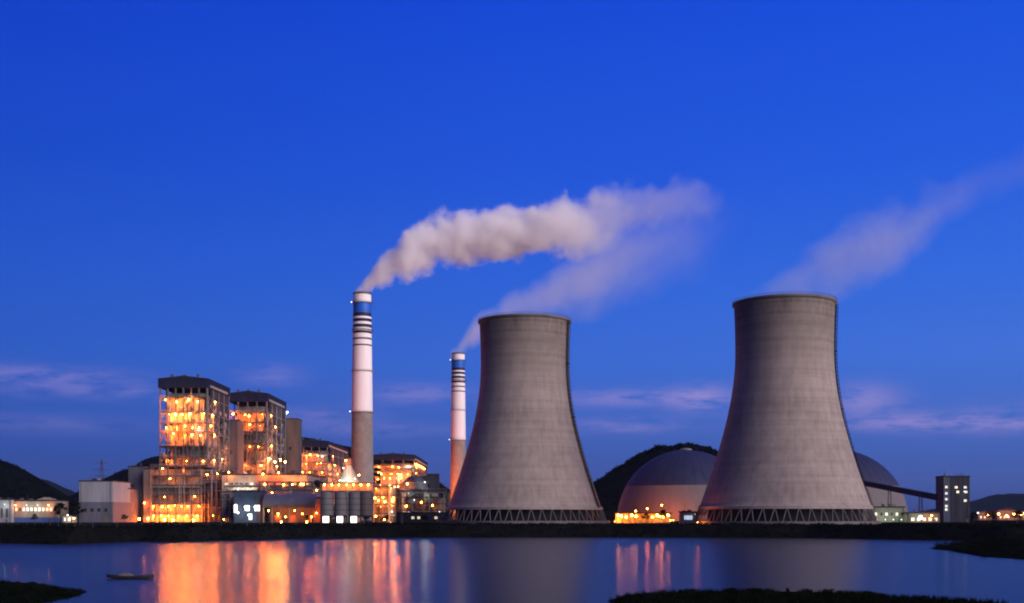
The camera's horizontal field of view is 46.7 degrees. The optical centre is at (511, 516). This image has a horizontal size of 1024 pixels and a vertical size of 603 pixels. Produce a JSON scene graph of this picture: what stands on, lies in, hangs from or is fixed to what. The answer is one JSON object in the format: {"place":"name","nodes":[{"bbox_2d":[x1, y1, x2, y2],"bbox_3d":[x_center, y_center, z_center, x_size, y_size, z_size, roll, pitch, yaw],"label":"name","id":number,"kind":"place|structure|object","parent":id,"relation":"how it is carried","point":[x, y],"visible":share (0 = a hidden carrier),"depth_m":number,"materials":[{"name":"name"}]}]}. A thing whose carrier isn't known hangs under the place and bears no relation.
{"place":"outdoors","nodes":[
{"label":"outdoors","id":0,"kind":"place"},
{"bbox_2d":[0,460,78,518],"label":"hill","id":1,"kind":"structure","parent":0,"point":[11,483],"depth_m":1488.76,"materials":[{"name":"black plant"}]},
{"bbox_2d":[0,459,72,513],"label":"woodland","id":2,"kind":"object","parent":1,"relation":"on","point":[28,480],"visible":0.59,"depth_m":1499.80,"materials":[{"name":"black plant"}]},
{"bbox_2d":[0,581,86,602],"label":"bank","id":3,"kind":"structure","parent":0,"point":[11,596],"depth_m":145.70,"materials":[{"name":"brown soil"}]},
{"bbox_2d":[0,580,83,602],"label":"sedge","id":4,"kind":"object","parent":3,"relation":"on","point":[42,586],"visible":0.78,"depth_m":154.69,"materials":[{"name":"green plant"}]},
{"bbox_2d":[41,479,74,495],"bbox_3d":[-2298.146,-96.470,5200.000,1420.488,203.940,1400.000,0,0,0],"label":"hill","id":5,"kind":"structure","parent":0,"point":[66,491],"depth_m":5234.35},
{"bbox_2d":[128,488,138,521],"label":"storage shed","id":6,"kind":"structure","parent":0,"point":[134,502],"depth_m":804.21,"materials":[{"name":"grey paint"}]},
{"bbox_2d":[70,438,449,517],"bbox_3d":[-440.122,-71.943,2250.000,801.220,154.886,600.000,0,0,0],"label":"hill","id":7,"kind":"structure","parent":0,"point":[143,463],"depth_m":2128.17,"materials":[{"name":"black plant"}]},
{"bbox_2d":[69,437,448,497],"bbox_3d":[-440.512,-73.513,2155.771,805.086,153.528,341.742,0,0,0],"label":"woodland","id":8,"kind":"object","parent":7,"relation":"on","point":[169,451],"visible":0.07,"depth_m":2165.32,"materials":[{"name":"black plant"}]},
{"bbox_2d":[0,537,1023,602],"bbox_3d":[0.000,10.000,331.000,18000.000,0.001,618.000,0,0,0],"label":"water","id":9,"kind":"structure","parent":0,"point":[474,570],"depth_m":222.19,"materials":[{"name":"blue liquid"}]},
{"bbox_2d":[107,574,154,578],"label":"rowing boat","id":10,"kind":"object","parent":9,"relation":"on","point":[131,577],"visible":1,"depth_m":189.50,"materials":[{"name":"brown wood"}]},
{"bbox_2d":[118,573,133,575],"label":"tarpaulin","id":11,"kind":"object","parent":10,"relation":"in","point":[125,574],"visible":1,"depth_m":189.60,"materials":[{"name":"fabric"}]},
{"bbox_2d":[607,591,996,602],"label":"islet","id":12,"kind":"object","parent":9,"relation":"in","point":[763,599],"visible":0.32,"depth_m":136.50,"materials":[{"name":"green plant"}]},
{"bbox_2d":[609,587,1009,602],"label":"sedge","id":13,"kind":"object","parent":12,"relation":"on","point":[833,596],"visible":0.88,"depth_m":136.67,"materials":[{"name":"green plant"}]},
{"bbox_2d":[929,542,1023,559],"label":"spit","id":14,"kind":"structure","parent":9,"relation":"in","point":[1005,555],"depth_m":304.06,"materials":[{"name":"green soil"}]},
{"bbox_2d":[931,537,1023,558],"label":"sedge","id":15,"kind":"object","parent":14,"relation":"on","point":[990,545],"visible":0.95,"depth_m":339.20,"materials":[{"name":"green plant"}]},
{"bbox_2d":[0,518,1023,543],"bbox_3d":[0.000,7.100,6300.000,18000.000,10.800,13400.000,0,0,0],"label":"ground","id":16,"kind":"structure","parent":0,"point":[94,535],"depth_m":537.76,"materials":[{"name":"green plant"}]},
{"bbox_2d":[0,497,24,522],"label":"annex","id":17,"kind":"object","parent":16,"relation":"on","point":[6,510],"visible":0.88,"depth_m":748.00,"materials":[{"name":"grey paint"}]},
{"bbox_2d":[5,508,7,517],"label":"window","id":18,"kind":"structure","parent":17,"relation":"in","point":[6,509],"depth_m":747.99,"materials":[{"name":"glass"}]},
{"bbox_2d":[14,493,68,521],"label":"office building","id":19,"kind":"structure","parent":16,"relation":"on","point":[42,509],"depth_m":752.00,"materials":[{"name":"grey paint"}]},
{"bbox_2d":[53,502,67,522],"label":"tree","id":20,"kind":"object","parent":16,"relation":"on","point":[59,506],"visible":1,"depth_m":744.88,"materials":[{"name":"green plant"}]},
{"bbox_2d":[62,514,76,522],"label":"gatehouse","id":21,"kind":"object","parent":16,"relation":"on","point":[67,518],"visible":0.94,"depth_m":735.00,"materials":[{"name":"metal"}]},
{"bbox_2d":[69,501,83,515],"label":"tree","id":22,"kind":"object","parent":16,"relation":"on","point":[76,504],"visible":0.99,"depth_m":751.46,"materials":[{"name":"green plant"}]},
{"bbox_2d":[93,460,109,478],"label":"power pylon","id":23,"kind":"object","parent":16,"relation":"on","point":[102,469],"visible":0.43,"depth_m":1299.75,"materials":[{"name":"metal"}]},
{"bbox_2d":[79,478,130,521],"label":"warehouse","id":24,"kind":"structure","parent":16,"relation":"on","point":[100,500],"depth_m":760.00,"materials":[{"name":"metal"}]},
{"bbox_2d":[103,515,109,521],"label":"roller door","id":25,"kind":"structure","parent":24,"relation":"in","point":[106,518],"depth_m":759.58,"materials":[{"name":"grey paint"}]},
{"bbox_2d":[128,460,154,521],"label":"control building","id":26,"kind":"structure","parent":16,"relation":"on","point":[135,476],"depth_m":822.00,"materials":[{"name":"grey paint"}]},
{"bbox_2d":[143,468,155,521],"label":"building","id":27,"kind":"structure","parent":16,"relation":"on","point":[149,481],"depth_m":808.00,"materials":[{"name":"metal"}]},
{"bbox_2d":[138,464,214,521],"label":"process frame","id":28,"kind":"object","parent":16,"relation":"on","point":[179,494],"visible":1,"depth_m":820.00,"materials":[{"name":"grey paint"}]},
{"bbox_2d":[7,521,363,526],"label":"wire fence","id":29,"kind":"object","parent":16,"relation":"on","point":[157,521],"visible":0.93,"depth_m":478.51,"materials":[{"name":"metal"}]},
{"bbox_2d":[157,374,230,518],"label":"boiler house","id":30,"kind":"structure","parent":16,"relation":"on","point":[199,411],"depth_m":886.09,"materials":[{"name":"grey paint"}]},
{"bbox_2d":[210,469,212,521],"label":"pipe stack","id":31,"kind":"object","parent":16,"relation":"on","point":[211,474],"visible":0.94,"depth_m":805.43,"materials":[{"name":"metal"}]},
{"bbox_2d":[214,469,217,521],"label":"pipe stack","id":32,"kind":"object","parent":16,"relation":"on","point":[216,474],"visible":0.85,"depth_m":805.53,"materials":[{"name":"metal"}]},
{"bbox_2d":[203,470,229,521],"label":"process frame","id":33,"kind":"object","parent":16,"relation":"on","point":[219,487],"visible":0.59,"depth_m":821.65,"materials":[{"name":"grey paint"}]},
{"bbox_2d":[220,490,232,521],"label":"process frame","id":34,"kind":"object","parent":16,"relation":"on","point":[228,507],"visible":0.86,"depth_m":769.65,"materials":[{"name":"grey paint"}]},
{"bbox_2d":[219,419,243,473],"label":"bunker tower","id":35,"kind":"structure","parent":16,"relation":"on","point":[236,444],"depth_m":952.00,"materials":[{"name":"metal"}]},
{"bbox_2d":[233,487,266,522],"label":"pump house","id":36,"kind":"structure","parent":16,"relation":"on","point":[250,502],"depth_m":742.00,"materials":[{"name":"grey paint"}]},
{"bbox_2d":[229,389,287,473],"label":"boiler house","id":37,"kind":"structure","parent":16,"relation":"on","point":[261,415],"depth_m":996.06,"materials":[{"name":"grey paint"}]},
{"bbox_2d":[224,485,315,492],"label":"pipe bridge","id":38,"kind":"structure","parent":16,"relation":"on","point":[255,486],"depth_m":786.98,"materials":[{"name":"grey paint"}]},
{"bbox_2d":[221,470,319,521],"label":"turbine hall","id":39,"kind":"structure","parent":16,"relation":"on","point":[234,478],"depth_m":800.00,"materials":[{"name":"grey paint"}]},
{"bbox_2d":[258,480,313,521],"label":"process frame","id":40,"kind":"object","parent":16,"relation":"on","point":[275,488],"visible":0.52,"depth_m":783.65,"materials":[{"name":"grey paint"}]},
{"bbox_2d":[262,493,319,522],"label":"storage hall","id":41,"kind":"structure","parent":16,"relation":"on","point":[292,507],"depth_m":745.99,"materials":[{"name":"metal"}]},
{"bbox_2d":[282,417,301,473],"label":"bunker tower","id":42,"kind":"structure","parent":16,"relation":"on","point":[293,443],"depth_m":1074.00,"materials":[{"name":"grey paint"}]},
{"bbox_2d":[295,473,332,492],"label":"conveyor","id":43,"kind":"object","parent":16,"relation":"on","point":[317,483],"visible":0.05,"depth_m":822.66,"materials":[{"name":"metal"}]},
{"bbox_2d":[315,497,320,522],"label":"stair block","id":44,"kind":"structure","parent":16,"relation":"on","point":[317,513],"depth_m":746.00,"materials":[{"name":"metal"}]},
{"bbox_2d":[302,438,347,518],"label":"boiler house","id":45,"kind":"structure","parent":16,"relation":"on","point":[324,460],"depth_m":1423.80,"materials":[{"name":"grey paint"}]},
{"bbox_2d":[320,491,333,522],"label":"ash silo","id":46,"kind":"object","parent":16,"relation":"on","point":[326,505],"visible":0.89,"depth_m":718.56,"materials":[{"name":"metal"}]},
{"bbox_2d":[320,483,373,490],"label":"silo gallery","id":47,"kind":"object","parent":46,"relation":"on","point":[347,486],"visible":1,"depth_m":724.95,"materials":[{"name":"grey paint"}]},
{"bbox_2d":[334,491,347,522],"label":"ash silo","id":48,"kind":"object","parent":16,"relation":"on","point":[340,506],"visible":0.97,"depth_m":718.58,"materials":[{"name":"metal"}]},
{"bbox_2d":[338,457,358,521],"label":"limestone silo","id":49,"kind":"object","parent":16,"relation":"on","point":[348,474],"visible":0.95,"depth_m":768.27,"materials":[{"name":"white"}]},
{"bbox_2d":[348,491,360,522],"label":"ash silo","id":50,"kind":"object","parent":16,"relation":"on","point":[353,506],"visible":0.97,"depth_m":718.30,"materials":[{"name":"metal"}]},
{"bbox_2d":[350,291,373,520],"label":"chimney","id":51,"kind":"object","parent":16,"relation":"on","point":[362,412],"visible":0.91,"depth_m":1092.06,"materials":[{"name":"concrete"}]},
{"bbox_2d":[360,491,372,522],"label":"ash silo","id":52,"kind":"object","parent":16,"relation":"on","point":[366,505],"visible":0.9,"depth_m":718.74,"materials":[{"name":"metal"}]},
{"bbox_2d":[372,484,397,521],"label":"process frame","id":53,"kind":"object","parent":16,"relation":"on","point":[384,501],"visible":0.83,"depth_m":785.75,"materials":[{"name":"grey paint"}]},
{"bbox_2d":[384,488,401,521],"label":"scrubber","id":54,"kind":"object","parent":16,"relation":"on","point":[397,501],"visible":0.27,"depth_m":795.78,"materials":[{"name":"metal"}]},
{"bbox_2d":[373,452,427,489],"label":"boiler house","id":55,"kind":"structure","parent":16,"relation":"on","point":[396,469],"depth_m":1634.50,"materials":[{"name":"grey paint"}]},
{"bbox_2d":[394,474,438,511],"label":"industrial building","id":56,"kind":"structure","parent":16,"relation":"on","point":[432,480],"depth_m":786.41,"materials":[{"name":"metal"}]},
{"bbox_2d":[397,506,445,521],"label":"workshop","id":57,"kind":"structure","parent":16,"relation":"on","point":[414,516],"depth_m":770.00,"materials":[{"name":"metal"}]},
{"bbox_2d":[399,488,446,511],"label":"process frame","id":58,"kind":"object","parent":16,"relation":"on","point":[435,500],"visible":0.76,"depth_m":778.75,"materials":[{"name":"grey paint"}]},
{"bbox_2d":[447,491,450,519],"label":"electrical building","id":59,"kind":"structure","parent":16,"relation":"on","point":[448,497],"depth_m":800.00,"materials":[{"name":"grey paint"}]},
{"bbox_2d":[449,352,466,517],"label":"chimney","id":60,"kind":"object","parent":16,"relation":"on","point":[458,439],"visible":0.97,"depth_m":1482.20,"materials":[{"name":"concrete"}]},
{"bbox_2d":[440,311,609,523],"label":"cooling tower","id":61,"kind":"structure","parent":16,"relation":"on","point":[525,461],"depth_m":652.56,"materials":[{"name":"concrete"}]},
{"bbox_2d":[615,505,671,522],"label":"building","id":62,"kind":"structure","parent":16,"relation":"on","point":[629,517],"depth_m":693.40,"materials":[{"name":"metal"}]},
{"bbox_2d":[642,513,648,520],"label":"tree","id":63,"kind":"object","parent":16,"relation":"on","point":[645,515],"visible":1,"depth_m":680.04,"materials":[{"name":"green plant"}]},
{"bbox_2d":[593,520,704,524],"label":"wire fence","id":64,"kind":"object","parent":16,"relation":"on","point":[656,522],"visible":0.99,"depth_m":568.63,"materials":[{"name":"metal"}]},
{"bbox_2d":[658,509,667,522],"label":"tree","id":65,"kind":"object","parent":16,"relation":"on","point":[663,513],"visible":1,"depth_m":675.84,"materials":[{"name":"green plant"}]},
{"bbox_2d":[617,448,715,520],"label":"coal dome","id":66,"kind":"structure","parent":16,"relation":"on","point":[674,483],"depth_m":960.21,"materials":[{"name":"metal"}]},
{"bbox_2d":[679,510,696,523],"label":"kiosk","id":67,"kind":"object","parent":16,"relation":"on","point":[687,516],"visible":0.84,"depth_m":640.00,"materials":[{"name":"grey paint"}]},
{"bbox_2d":[684,515,692,519],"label":"window","id":68,"kind":"structure","parent":67,"relation":"in","point":[686,517],"depth_m":639.95,"materials":[{"name":"glass"}]},
{"bbox_2d":[690,291,880,523],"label":"cooling tower","id":69,"kind":"structure","parent":16,"relation":"on","point":[786,452],"depth_m":594.75,"materials":[{"name":"concrete"}]},
{"bbox_2d":[854,452,907,520],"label":"coal dome","id":70,"kind":"structure","parent":16,"relation":"on","point":[872,470],"depth_m":960.68,"materials":[{"name":"metal"}]},
{"bbox_2d":[867,503,905,521],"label":"maintenance shed","id":71,"kind":"structure","parent":16,"relation":"on","point":[890,513],"depth_m":790.00,"materials":[{"name":"grey paint"}]},
{"bbox_2d":[863,481,937,511],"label":"conveyor","id":72,"kind":"object","parent":16,"relation":"on","point":[917,493],"visible":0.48,"depth_m":868.21,"materials":[{"name":"metal"}]},
{"bbox_2d":[903,509,939,521],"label":"loading shed","id":73,"kind":"structure","parent":16,"relation":"on","point":[915,516],"depth_m":780.00,"materials":[{"name":"metal"}]},
{"bbox_2d":[935,470,951,521],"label":"transfer tower","id":74,"kind":"structure","parent":16,"relation":"on","point":[943,493],"depth_m":806.00,"materials":[{"name":"concrete"}]},
{"bbox_2d":[951,473,969,521],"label":"equipment tower","id":75,"kind":"structure","parent":16,"relation":"on","point":[960,498],"depth_m":810.00,"materials":[{"name":"grey paint"}]},
{"bbox_2d":[968,512,977,522],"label":"tree","id":76,"kind":"object","parent":16,"relation":"on","point":[971,516],"visible":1,"depth_m":698.58,"materials":[{"name":"green plant"}]},
{"bbox_2d":[973,510,991,519],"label":"house","id":77,"kind":"structure","parent":16,"relation":"on","point":[981,514],"depth_m":1210.00,"materials":[{"name":"metal"}]},
{"bbox_2d":[984,511,995,522],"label":"tree","id":78,"kind":"object","parent":16,"relation":"on","point":[988,513],"visible":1,"depth_m":659.04,"materials":[{"name":"green plant"}]},
{"bbox_2d":[993,508,1017,519],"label":"house","id":79,"kind":"structure","parent":16,"relation":"on","point":[1003,512],"depth_m":1210.00,"materials":[{"name":"metal"}]},
{"bbox_2d":[1010,510,1023,523],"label":"tree","id":80,"kind":"object","parent":16,"relation":"on","point":[1017,512],"visible":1,"depth_m":639.43,"materials":[{"name":"green plant"}]},
{"bbox_2d":[1018,510,1023,519],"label":"house","id":81,"kind":"structure","parent":16,"relation":"on","point":[1022,517],"depth_m":1210.20,"materials":[{"name":"metal"}]},
{"bbox_2d":[0,0,1023,511],"label":"sky","id":82,"kind":"structure","parent":0,"point":[205,188],"materials":[{"name":"blue"}]},
{"bbox_2d":[594,443,717,519],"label":"hill","id":83,"kind":"structure","parent":0,"point":[610,515],"depth_m":1322.19,"materials":[{"name":"black plant"}]},
{"bbox_2d":[593,442,717,512],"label":"woodland","id":84,"kind":"object","parent":83,"relation":"on","point":[637,457],"visible":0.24,"depth_m":1343.08,"materials":[{"name":"black plant"}]},
{"bbox_2d":[920,493,1023,516],"bbox_3d":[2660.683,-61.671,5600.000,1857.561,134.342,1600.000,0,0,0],"label":"hill","id":85,"kind":"structure","parent":0,"point":[991,503],"depth_m":5386.08,"materials":[{"name":"plant"}]}
]}

